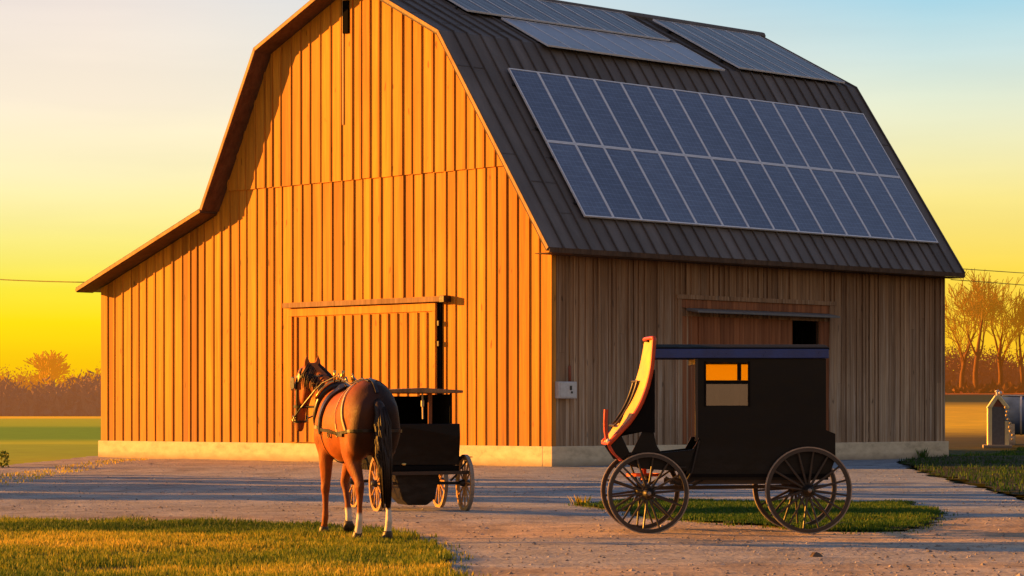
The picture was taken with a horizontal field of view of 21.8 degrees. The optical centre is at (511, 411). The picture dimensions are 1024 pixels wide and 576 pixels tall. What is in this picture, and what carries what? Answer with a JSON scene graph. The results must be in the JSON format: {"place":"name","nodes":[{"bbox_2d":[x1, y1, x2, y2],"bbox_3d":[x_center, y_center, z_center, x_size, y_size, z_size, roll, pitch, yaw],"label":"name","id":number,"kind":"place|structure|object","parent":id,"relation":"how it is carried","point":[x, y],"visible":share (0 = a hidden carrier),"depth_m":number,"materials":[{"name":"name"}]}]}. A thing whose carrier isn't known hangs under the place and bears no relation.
{"place":"outdoors","nodes":[
{"label":"outdoors","id":0,"kind":"place"},
{"bbox_2d":[0,458,147,484],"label":"grass","id":1,"kind":"structure","parent":0,"point":[69,468],"depth_m":57.27,"materials":[{"name":"green plant"}]},
{"bbox_2d":[0,514,468,575],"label":"lawn","id":2,"kind":"structure","parent":0,"point":[106,568],"depth_m":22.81,"materials":[{"name":"plant"}]},
{"bbox_2d":[6,517,490,575],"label":"lawn fringe","id":3,"kind":"object","parent":2,"relation":"on","point":[453,553],"visible":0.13,"depth_m":24.24,"materials":[{"name":"green plant"}]},
{"bbox_2d":[290,355,401,539],"bbox_3d":[-1.681,0.345,27.277,0.658,1.871,2.264,0,0,-20],"label":"horse","id":4,"kind":"object","parent":2,"relation":"on","point":[355,425],"visible":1,"depth_m":26.55},
{"bbox_2d":[0,456,1023,575],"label":"gravel yard","id":5,"kind":"structure","parent":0,"point":[507,507],"depth_m":33.43,"materials":[{"name":"grey gravel"}]},
{"bbox_2d":[349,388,474,510],"bbox_3d":[-1.330,0.500,34.925,1.378,1.600,1.990,0,0,-17],"label":"cart","id":6,"kind":"object","parent":5,"relation":"on","point":[426,457],"visible":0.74,"depth_m":34.25,"materials":[{"name":"paint"}]},
{"bbox_2d":[568,495,591,505],"bbox_3d":[0.962,1.221,36.707,0.321,0.159,0.288,0,0,-33],"label":"weed tuft","id":7,"kind":"object","parent":5,"relation":"on","point":[577,499],"visible":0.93,"depth_m":36.67,"materials":[{"name":"green plant"}]},
{"bbox_2d":[601,336,851,533],"bbox_3d":[2.272,0.252,28.639,2.624,2.097,1.270,0,0,-2],"label":"buggy","id":8,"kind":"object","parent":5,"relation":"on","point":[774,431],"visible":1,"depth_m":28.22,"materials":[{"name":"black wood"}]},
{"bbox_2d":[704,361,749,405],"bbox_3d":[2.281,-0.290,28.219,0.490,0.480,0.040,0,0,-2],"label":"window frame","id":9,"kind":"structure","parent":8,"relation":"in","point":[738,381],"depth_m":28.21,"materials":[{"name":"black wood"}]},
{"bbox_2d":[582,501,946,530],"bbox_3d":[3.247,1.273,33.361,4.724,0.049,9.876,0,0,0],"label":"grass patch","id":10,"kind":"object","parent":5,"relation":"on","point":[812,515],"visible":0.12,"depth_m":30.25,"materials":[{"name":"plant"}]},
{"bbox_2d":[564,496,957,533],"bbox_3d":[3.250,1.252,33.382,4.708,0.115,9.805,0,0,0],"label":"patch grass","id":11,"kind":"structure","parent":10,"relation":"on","point":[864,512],"depth_m":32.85,"materials":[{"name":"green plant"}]},
{"bbox_2d":[810,552,822,556],"bbox_3d":[2.690,1.284,23.500,0.118,0.084,0.087,0,0,0],"label":"clod","id":12,"kind":"object","parent":5,"relation":"on","point":[815,554],"visible":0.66,"depth_m":23.47,"materials":[{"name":"brown soil"}]},
{"bbox_2d":[916,448,929,456],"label":"weed tuft","id":13,"kind":"object","parent":5,"relation":"on","point":[922,453],"visible":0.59,"depth_m":72.57,"materials":[{"name":"green plant"}]},
{"bbox_2d":[0,391,1023,500],"bbox_3d":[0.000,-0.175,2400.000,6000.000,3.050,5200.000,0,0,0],"label":"ground","id":14,"kind":"structure","parent":0,"point":[27,439],"depth_m":118.48,"materials":[{"name":"green plant"}]},
{"bbox_2d":[0,450,9,467],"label":"shrub","id":15,"kind":"object","parent":14,"relation":"on","point":[4,456],"visible":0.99,"depth_m":61.53,"materials":[{"name":"green plant"}]},
{"bbox_2d":[23,350,70,389],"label":"bare tree","id":16,"kind":"object","parent":14,"relation":"on","point":[51,366],"visible":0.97,"depth_m":750.83,"materials":[{"name":"brown plant"}]},
{"bbox_2d":[0,369,100,415],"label":"thicket","id":17,"kind":"object","parent":14,"relation":"on","point":[82,397],"visible":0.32,"depth_m":713.79,"materials":[{"name":"brown plant"}]},
{"bbox_2d":[0,364,100,390],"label":"thicket","id":18,"kind":"object","parent":14,"relation":"on","point":[19,377],"visible":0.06,"depth_m":763.68,"materials":[{"name":"brown plant"}]},
{"bbox_2d":[79,368,100,382],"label":"bare tree","id":19,"kind":"object","parent":14,"relation":"on","point":[96,372],"visible":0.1,"depth_m":755.96,"materials":[{"name":"brown plant"}]},
{"bbox_2d":[75,0,964,466],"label":"barn","id":20,"kind":"structure","parent":14,"relation":"on","point":[387,200],"depth_m":67.72,"materials":[{"name":"wood"}]},
{"bbox_2d":[288,303,439,442],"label":"sliding door","id":21,"kind":"structure","parent":20,"relation":"in","point":[395,346],"depth_m":67.09,"materials":[{"name":"brown wood"}]},
{"bbox_2d":[449,0,669,40],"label":"solar array","id":22,"kind":"object","parent":20,"relation":"attached to","point":[574,16],"visible":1,"depth_m":70.77,"materials":[{"name":"glass"},{"name":"silicon solar cells"},{"name":"aluminium"}]},
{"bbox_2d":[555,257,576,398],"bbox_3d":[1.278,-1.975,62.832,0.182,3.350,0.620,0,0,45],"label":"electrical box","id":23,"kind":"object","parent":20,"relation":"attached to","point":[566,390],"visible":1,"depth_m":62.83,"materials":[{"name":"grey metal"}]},
{"bbox_2d":[501,17,724,70],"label":"solar array","id":24,"kind":"object","parent":20,"relation":"attached to","point":[555,36],"visible":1,"depth_m":69.57,"materials":[{"name":"glass"}]},
{"bbox_2d":[682,316,697,443],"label":"side door","id":25,"kind":"structure","parent":20,"relation":"in","point":[684,318],"depth_m":66.05,"materials":[{"name":"red wood"}]},
{"bbox_2d":[508,68,937,243],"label":"solar array","id":26,"kind":"object","parent":20,"relation":"attached to","point":[627,151],"visible":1,"depth_m":68.72,"materials":[{"name":"glass"}]},
{"bbox_2d":[698,317,752,405],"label":"side door","id":27,"kind":"structure","parent":20,"relation":"in","point":[711,330],"depth_m":67.01,"materials":[{"name":"red wood"}]},
{"bbox_2d":[652,19,844,82],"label":"solar array","id":28,"kind":"object","parent":20,"relation":"attached to","point":[745,51],"visible":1,"depth_m":74.98,"materials":[{"name":"glass"},{"name":"silicon solar cells"},{"name":"aluminium"}]},
{"bbox_2d":[753,319,791,343],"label":"side door","id":29,"kind":"structure","parent":20,"relation":"in","point":[765,331],"depth_m":68.35,"materials":[{"name":"red wood"}]},
{"bbox_2d":[819,321,828,430],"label":"side door","id":30,"kind":"structure","parent":20,"relation":"in","point":[823,325],"depth_m":69.95,"materials":[{"name":"red wood"}]},
{"bbox_2d":[951,279,1021,284],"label":"wire","id":31,"kind":"object","parent":20,"relation":"attached to","point":[986,282],"visible":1,"depth_m":76.43,"materials":[{"name":"black metal"}]},
{"bbox_2d":[945,268,1011,387],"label":"bare tree","id":32,"kind":"object","parent":14,"relation":"on","point":[974,309],"visible":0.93,"depth_m":202.94,"materials":[{"name":"brown plant"}]},
{"bbox_2d":[945,341,1023,386],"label":"thicket","id":33,"kind":"object","parent":14,"relation":"on","point":[987,374],"visible":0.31,"depth_m":215.42,"materials":[{"name":"brown plant"}]},
{"bbox_2d":[945,379,1023,392],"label":"leaf litter","id":34,"kind":"object","parent":14,"relation":"on","point":[993,387],"visible":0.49,"depth_m":197.87,"materials":[{"name":"brown plant"}]},
{"bbox_2d":[950,275,1023,386],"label":"bare tree","id":35,"kind":"object","parent":14,"relation":"on","point":[999,360],"visible":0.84,"depth_m":205.09,"materials":[{"name":"brown plant"}]},
{"bbox_2d":[982,390,1013,447],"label":"pump house","id":36,"kind":"structure","parent":14,"relation":"on","point":[998,428],"depth_m":84.21,"materials":[{"name":"beige paint"}]},
{"bbox_2d":[998,290,1023,386],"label":"bare tree","id":37,"kind":"object","parent":14,"relation":"on","point":[1019,328],"visible":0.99,"depth_m":204.49,"materials":[{"name":"brown plant"}]},
{"bbox_2d":[1001,395,1023,444],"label":"storage tank","id":38,"kind":"object","parent":14,"relation":"on","point":[1015,413],"visible":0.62,"depth_m":86.73,"materials":[{"name":"grey metal"}]},
{"bbox_2d":[0,0,1023,384],"label":"sky","id":39,"kind":"structure","parent":0,"point":[115,115],"materials":[{"name":"yellow"}]},
{"bbox_2d":[899,450,1023,498],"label":"grass verge","id":40,"kind":"object","parent":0,"point":[946,470],"depth_m":57.96,"materials":[{"name":"plant"}]},
{"bbox_2d":[944,446,1023,456],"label":"verge grass","id":41,"kind":"structure","parent":0,"point":[1007,453],"depth_m":74.72,"materials":[{"name":"green plant"}]},
{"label":"utility pole","id":42,"kind":"object","parent":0,"visible":0},
{"bbox_2d":[0,279,83,282],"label":"wire","id":43,"kind":"object","parent":42,"relation":"hanging from","point":[41,281],"visible":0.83,"depth_m":76.50,"materials":[{"name":"black metal"}]},
{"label":"utility pole","id":44,"kind":"object","parent":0,"visible":0},
{"bbox_2d":[966,269,1020,272],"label":"wire","id":45,"kind":"object","parent":44,"relation":"hanging from","point":[991,270],"visible":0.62,"depth_m":77.95,"materials":[{"name":"black metal"}]}
]}

